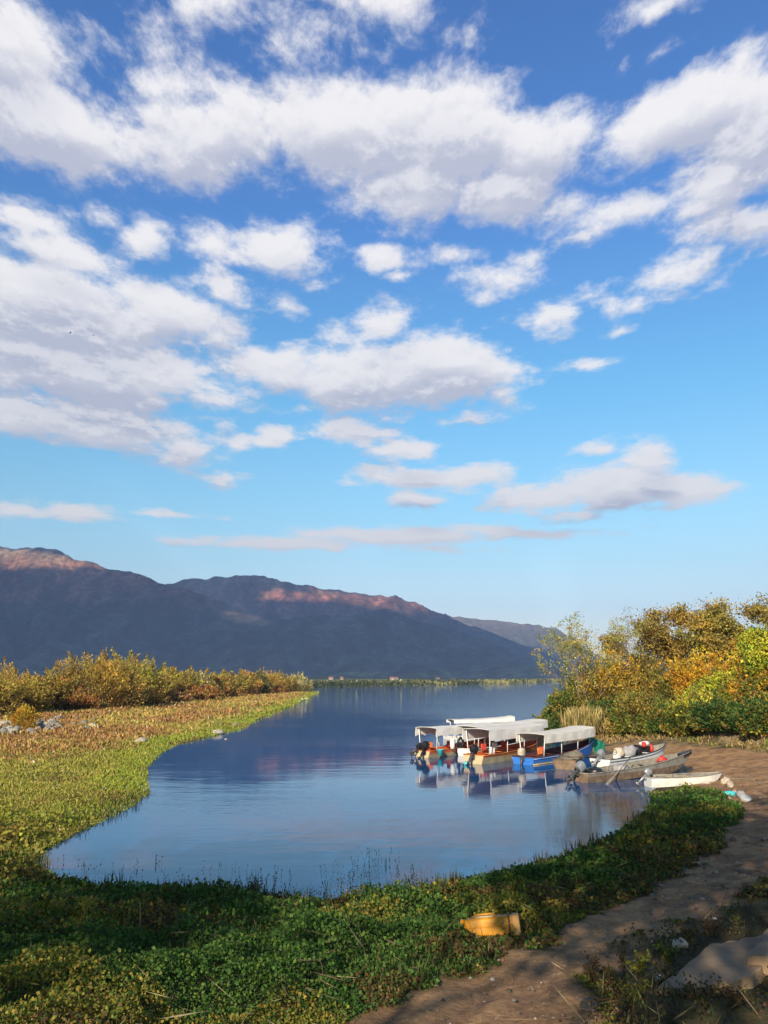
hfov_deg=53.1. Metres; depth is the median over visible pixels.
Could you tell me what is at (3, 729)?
rock
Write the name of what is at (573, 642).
slender tree
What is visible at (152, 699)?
bush
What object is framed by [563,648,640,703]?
bush
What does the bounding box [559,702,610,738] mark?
dry reeds
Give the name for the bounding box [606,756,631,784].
oar
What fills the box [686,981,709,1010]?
weed plant
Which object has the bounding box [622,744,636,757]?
cloth bundle
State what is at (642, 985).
weed plant
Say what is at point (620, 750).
cloth bundle
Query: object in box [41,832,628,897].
water weeds
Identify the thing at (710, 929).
weed plant
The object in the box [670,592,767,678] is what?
autumn tree
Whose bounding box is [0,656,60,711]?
bush
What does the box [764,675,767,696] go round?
bush
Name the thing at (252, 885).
weed plant
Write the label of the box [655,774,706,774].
oar
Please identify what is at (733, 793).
litter
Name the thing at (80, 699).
bush
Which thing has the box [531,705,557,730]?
bush
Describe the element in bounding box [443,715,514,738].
excursion boat
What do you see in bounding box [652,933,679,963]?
weed plant
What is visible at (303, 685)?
bush
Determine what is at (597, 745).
tarp
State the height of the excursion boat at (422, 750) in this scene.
2.232 m
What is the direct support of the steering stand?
on the motorboat
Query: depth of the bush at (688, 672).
68.80 m
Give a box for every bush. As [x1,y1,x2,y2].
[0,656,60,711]
[0,667,29,718]
[8,703,42,730]
[25,661,88,708]
[52,647,150,707]
[53,686,101,709]
[97,648,177,702]
[105,682,165,704]
[158,661,205,691]
[160,672,181,692]
[162,686,192,702]
[180,683,225,700]
[191,668,220,689]
[208,671,241,696]
[219,669,254,694]
[234,667,264,693]
[254,666,272,692]
[260,667,286,691]
[274,670,297,691]
[286,671,314,690]
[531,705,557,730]
[543,677,587,729]
[556,659,599,692]
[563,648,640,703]
[579,641,661,699]
[587,692,634,736]
[602,685,660,736]
[619,649,667,699]
[631,665,688,703]
[635,694,673,736]
[658,638,745,701]
[659,712,696,737]
[663,654,709,686]
[663,684,723,730]
[683,667,729,699]
[685,688,733,732]
[700,661,747,702]
[720,683,767,736]
[722,665,767,701]
[731,663,767,700]
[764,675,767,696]
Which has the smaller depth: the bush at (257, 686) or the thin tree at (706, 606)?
the thin tree at (706, 606)
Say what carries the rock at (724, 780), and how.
on the ground at (746, 766)
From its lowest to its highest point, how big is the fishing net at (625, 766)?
0.570 m
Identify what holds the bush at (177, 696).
on the ground at (746, 766)
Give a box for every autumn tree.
[594,602,716,673]
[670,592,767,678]
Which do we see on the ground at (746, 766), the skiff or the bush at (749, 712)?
the bush at (749, 712)
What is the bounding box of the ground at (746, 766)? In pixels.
[0,692,767,1023]
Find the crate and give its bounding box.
[640,745,649,753]
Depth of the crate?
46.51 m
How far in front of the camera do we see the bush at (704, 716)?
54.95 m
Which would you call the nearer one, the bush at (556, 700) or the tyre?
the tyre
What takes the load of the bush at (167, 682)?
on the ground at (746, 766)
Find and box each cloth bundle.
[612,747,624,756]
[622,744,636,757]
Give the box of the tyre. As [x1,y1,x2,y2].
[457,734,463,747]
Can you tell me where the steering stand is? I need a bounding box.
[612,749,620,758]
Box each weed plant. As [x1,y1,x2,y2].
[247,876,262,891]
[582,950,599,982]
[594,963,625,996]
[615,977,646,1005]
[616,945,626,971]
[622,949,651,977]
[623,972,655,990]
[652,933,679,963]
[677,921,698,942]
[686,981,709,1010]
[699,915,724,935]
[717,985,748,1006]
[722,904,741,927]
[738,882,755,895]
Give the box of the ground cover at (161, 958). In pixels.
[0,782,767,1023]
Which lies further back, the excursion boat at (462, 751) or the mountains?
the mountains
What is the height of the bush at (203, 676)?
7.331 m
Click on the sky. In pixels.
(453, 308)
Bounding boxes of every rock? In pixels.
[0,727,7,733]
[135,737,147,742]
[211,729,223,733]
[579,997,600,1012]
[643,970,665,980]
[655,936,764,995]
[672,937,689,947]
[720,777,729,783]
[726,781,733,786]
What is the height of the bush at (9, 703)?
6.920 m
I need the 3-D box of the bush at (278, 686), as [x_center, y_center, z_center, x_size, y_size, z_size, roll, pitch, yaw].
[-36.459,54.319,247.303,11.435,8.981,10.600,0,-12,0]
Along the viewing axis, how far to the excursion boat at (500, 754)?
47.80 m
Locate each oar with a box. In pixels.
[562,755,596,757]
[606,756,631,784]
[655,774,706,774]
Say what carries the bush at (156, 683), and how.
on the ground at (746, 766)
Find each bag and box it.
[633,744,641,755]
[657,755,666,762]
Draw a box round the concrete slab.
[747,929,767,975]
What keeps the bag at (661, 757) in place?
in the longboat
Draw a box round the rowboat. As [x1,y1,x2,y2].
[634,768,722,787]
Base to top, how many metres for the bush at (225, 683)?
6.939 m
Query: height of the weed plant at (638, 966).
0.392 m
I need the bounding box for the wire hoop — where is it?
[290,959,322,984]
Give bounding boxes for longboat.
[563,749,691,782]
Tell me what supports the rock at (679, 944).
on the ground at (746, 766)
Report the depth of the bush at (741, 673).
61.59 m
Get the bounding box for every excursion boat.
[409,722,494,758]
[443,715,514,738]
[456,719,547,755]
[462,723,543,764]
[512,726,594,765]
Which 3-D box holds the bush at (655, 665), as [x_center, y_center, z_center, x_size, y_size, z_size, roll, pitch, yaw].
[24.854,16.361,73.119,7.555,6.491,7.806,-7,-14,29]
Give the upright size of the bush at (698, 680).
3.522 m
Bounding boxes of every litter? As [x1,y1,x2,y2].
[725,791,735,795]
[736,790,744,796]
[739,794,751,801]
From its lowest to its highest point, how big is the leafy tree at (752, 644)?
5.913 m
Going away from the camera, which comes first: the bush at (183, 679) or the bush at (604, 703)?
the bush at (604, 703)
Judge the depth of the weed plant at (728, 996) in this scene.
9.07 m
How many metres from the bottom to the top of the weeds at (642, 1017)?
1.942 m
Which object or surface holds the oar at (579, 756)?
on the skiff
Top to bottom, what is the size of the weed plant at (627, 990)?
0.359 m
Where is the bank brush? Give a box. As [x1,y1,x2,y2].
[0,689,319,896]
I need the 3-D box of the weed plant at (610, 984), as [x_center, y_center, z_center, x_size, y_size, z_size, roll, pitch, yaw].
[2.809,5.782,9.377,0.383,0.368,0.326,9,-15,-37]
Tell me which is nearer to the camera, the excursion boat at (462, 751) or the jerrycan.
the jerrycan
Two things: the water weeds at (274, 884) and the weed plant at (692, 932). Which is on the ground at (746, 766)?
the weed plant at (692, 932)
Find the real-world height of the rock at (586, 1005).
0.211 m
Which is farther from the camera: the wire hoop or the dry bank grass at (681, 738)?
the dry bank grass at (681, 738)
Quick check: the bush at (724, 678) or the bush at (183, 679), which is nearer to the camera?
the bush at (724, 678)
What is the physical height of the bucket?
0.567 m
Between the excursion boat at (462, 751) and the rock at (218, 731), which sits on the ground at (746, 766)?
the rock at (218, 731)
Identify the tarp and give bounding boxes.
[588,737,604,753]
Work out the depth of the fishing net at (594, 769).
38.55 m
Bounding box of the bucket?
[436,746,443,755]
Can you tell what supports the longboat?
on the lake water
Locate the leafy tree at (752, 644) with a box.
[731,623,767,678]
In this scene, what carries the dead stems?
on the ground at (746, 766)
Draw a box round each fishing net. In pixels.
[587,766,602,772]
[612,763,628,770]
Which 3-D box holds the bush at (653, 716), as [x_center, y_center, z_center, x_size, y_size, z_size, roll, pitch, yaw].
[22.074,16.189,61.104,4.237,3.461,3.883,-4,-13,16]
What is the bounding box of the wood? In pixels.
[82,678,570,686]
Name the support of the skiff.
on the lake water
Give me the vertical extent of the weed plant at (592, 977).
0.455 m
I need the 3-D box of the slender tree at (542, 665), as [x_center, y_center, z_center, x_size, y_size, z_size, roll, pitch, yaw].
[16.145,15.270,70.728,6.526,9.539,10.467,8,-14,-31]
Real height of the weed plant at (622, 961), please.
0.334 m
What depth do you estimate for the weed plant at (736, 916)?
12.82 m
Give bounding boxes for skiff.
[553,750,582,769]
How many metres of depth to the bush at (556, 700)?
69.11 m
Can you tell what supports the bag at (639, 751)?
in the motorboat
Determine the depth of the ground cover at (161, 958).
12.84 m
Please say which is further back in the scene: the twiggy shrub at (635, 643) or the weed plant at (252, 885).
the twiggy shrub at (635, 643)
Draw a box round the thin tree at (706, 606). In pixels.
[698,597,767,667]
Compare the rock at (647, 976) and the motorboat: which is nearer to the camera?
the rock at (647, 976)
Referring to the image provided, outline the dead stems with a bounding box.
[0,829,767,1023]
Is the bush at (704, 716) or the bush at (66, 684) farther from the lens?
the bush at (66, 684)
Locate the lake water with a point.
(302, 792)
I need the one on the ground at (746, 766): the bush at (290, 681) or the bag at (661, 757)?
the bush at (290, 681)
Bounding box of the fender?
[450,738,454,748]
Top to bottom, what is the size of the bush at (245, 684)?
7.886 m
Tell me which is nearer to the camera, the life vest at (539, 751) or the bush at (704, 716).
the life vest at (539, 751)
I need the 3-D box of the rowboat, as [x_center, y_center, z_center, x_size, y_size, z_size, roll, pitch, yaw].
[13.996,12.636,36.464,4.424,0.964,1.211,1,-12,-6]
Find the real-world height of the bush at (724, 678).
3.669 m
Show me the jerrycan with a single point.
(487, 924)
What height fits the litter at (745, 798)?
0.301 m
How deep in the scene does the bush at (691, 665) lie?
71.97 m
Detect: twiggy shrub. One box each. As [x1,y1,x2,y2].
[600,609,664,671]
[606,606,666,670]
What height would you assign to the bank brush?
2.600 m
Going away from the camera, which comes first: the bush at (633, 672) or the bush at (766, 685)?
the bush at (766, 685)
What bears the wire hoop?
on the ground at (746, 766)
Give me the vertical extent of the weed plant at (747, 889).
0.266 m
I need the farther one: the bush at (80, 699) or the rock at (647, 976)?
the bush at (80, 699)
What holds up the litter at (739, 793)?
on the ground at (746, 766)
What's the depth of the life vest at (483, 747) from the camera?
47.88 m
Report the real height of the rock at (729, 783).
0.391 m
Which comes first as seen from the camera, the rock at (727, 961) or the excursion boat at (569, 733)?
the rock at (727, 961)
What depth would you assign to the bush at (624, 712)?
61.97 m
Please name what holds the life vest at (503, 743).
on the excursion boat at (500, 754)
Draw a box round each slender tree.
[529,623,622,705]
[534,615,619,700]
[552,611,652,680]
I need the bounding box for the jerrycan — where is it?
[460,911,520,936]
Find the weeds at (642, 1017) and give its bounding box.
[530,853,767,1023]
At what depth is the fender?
50.52 m
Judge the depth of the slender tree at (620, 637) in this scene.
73.53 m
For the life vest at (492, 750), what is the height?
0.420 m
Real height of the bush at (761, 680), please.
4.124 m
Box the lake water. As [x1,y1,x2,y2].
[29,681,692,900]
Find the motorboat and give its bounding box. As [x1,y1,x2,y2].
[589,743,665,766]
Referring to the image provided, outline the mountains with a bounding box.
[0,546,667,685]
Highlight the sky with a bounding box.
[0,0,767,669]
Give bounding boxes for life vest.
[481,744,486,750]
[490,747,494,753]
[501,741,505,747]
[537,748,542,754]
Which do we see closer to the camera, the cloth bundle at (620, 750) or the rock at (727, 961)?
the rock at (727, 961)
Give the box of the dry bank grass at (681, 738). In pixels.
[593,729,767,752]
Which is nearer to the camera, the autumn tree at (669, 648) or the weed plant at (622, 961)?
the weed plant at (622, 961)
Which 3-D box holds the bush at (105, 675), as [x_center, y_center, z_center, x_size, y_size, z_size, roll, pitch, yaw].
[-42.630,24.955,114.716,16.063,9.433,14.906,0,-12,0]
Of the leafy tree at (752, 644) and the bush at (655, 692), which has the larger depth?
the bush at (655, 692)
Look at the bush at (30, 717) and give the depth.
69.63 m
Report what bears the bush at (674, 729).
on the ground at (746, 766)
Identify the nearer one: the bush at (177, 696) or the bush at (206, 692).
the bush at (177, 696)
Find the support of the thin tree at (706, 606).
on the ground at (746, 766)
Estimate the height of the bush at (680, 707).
3.738 m
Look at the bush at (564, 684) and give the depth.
77.56 m
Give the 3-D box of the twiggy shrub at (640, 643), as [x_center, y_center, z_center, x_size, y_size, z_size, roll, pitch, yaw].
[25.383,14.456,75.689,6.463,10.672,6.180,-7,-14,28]

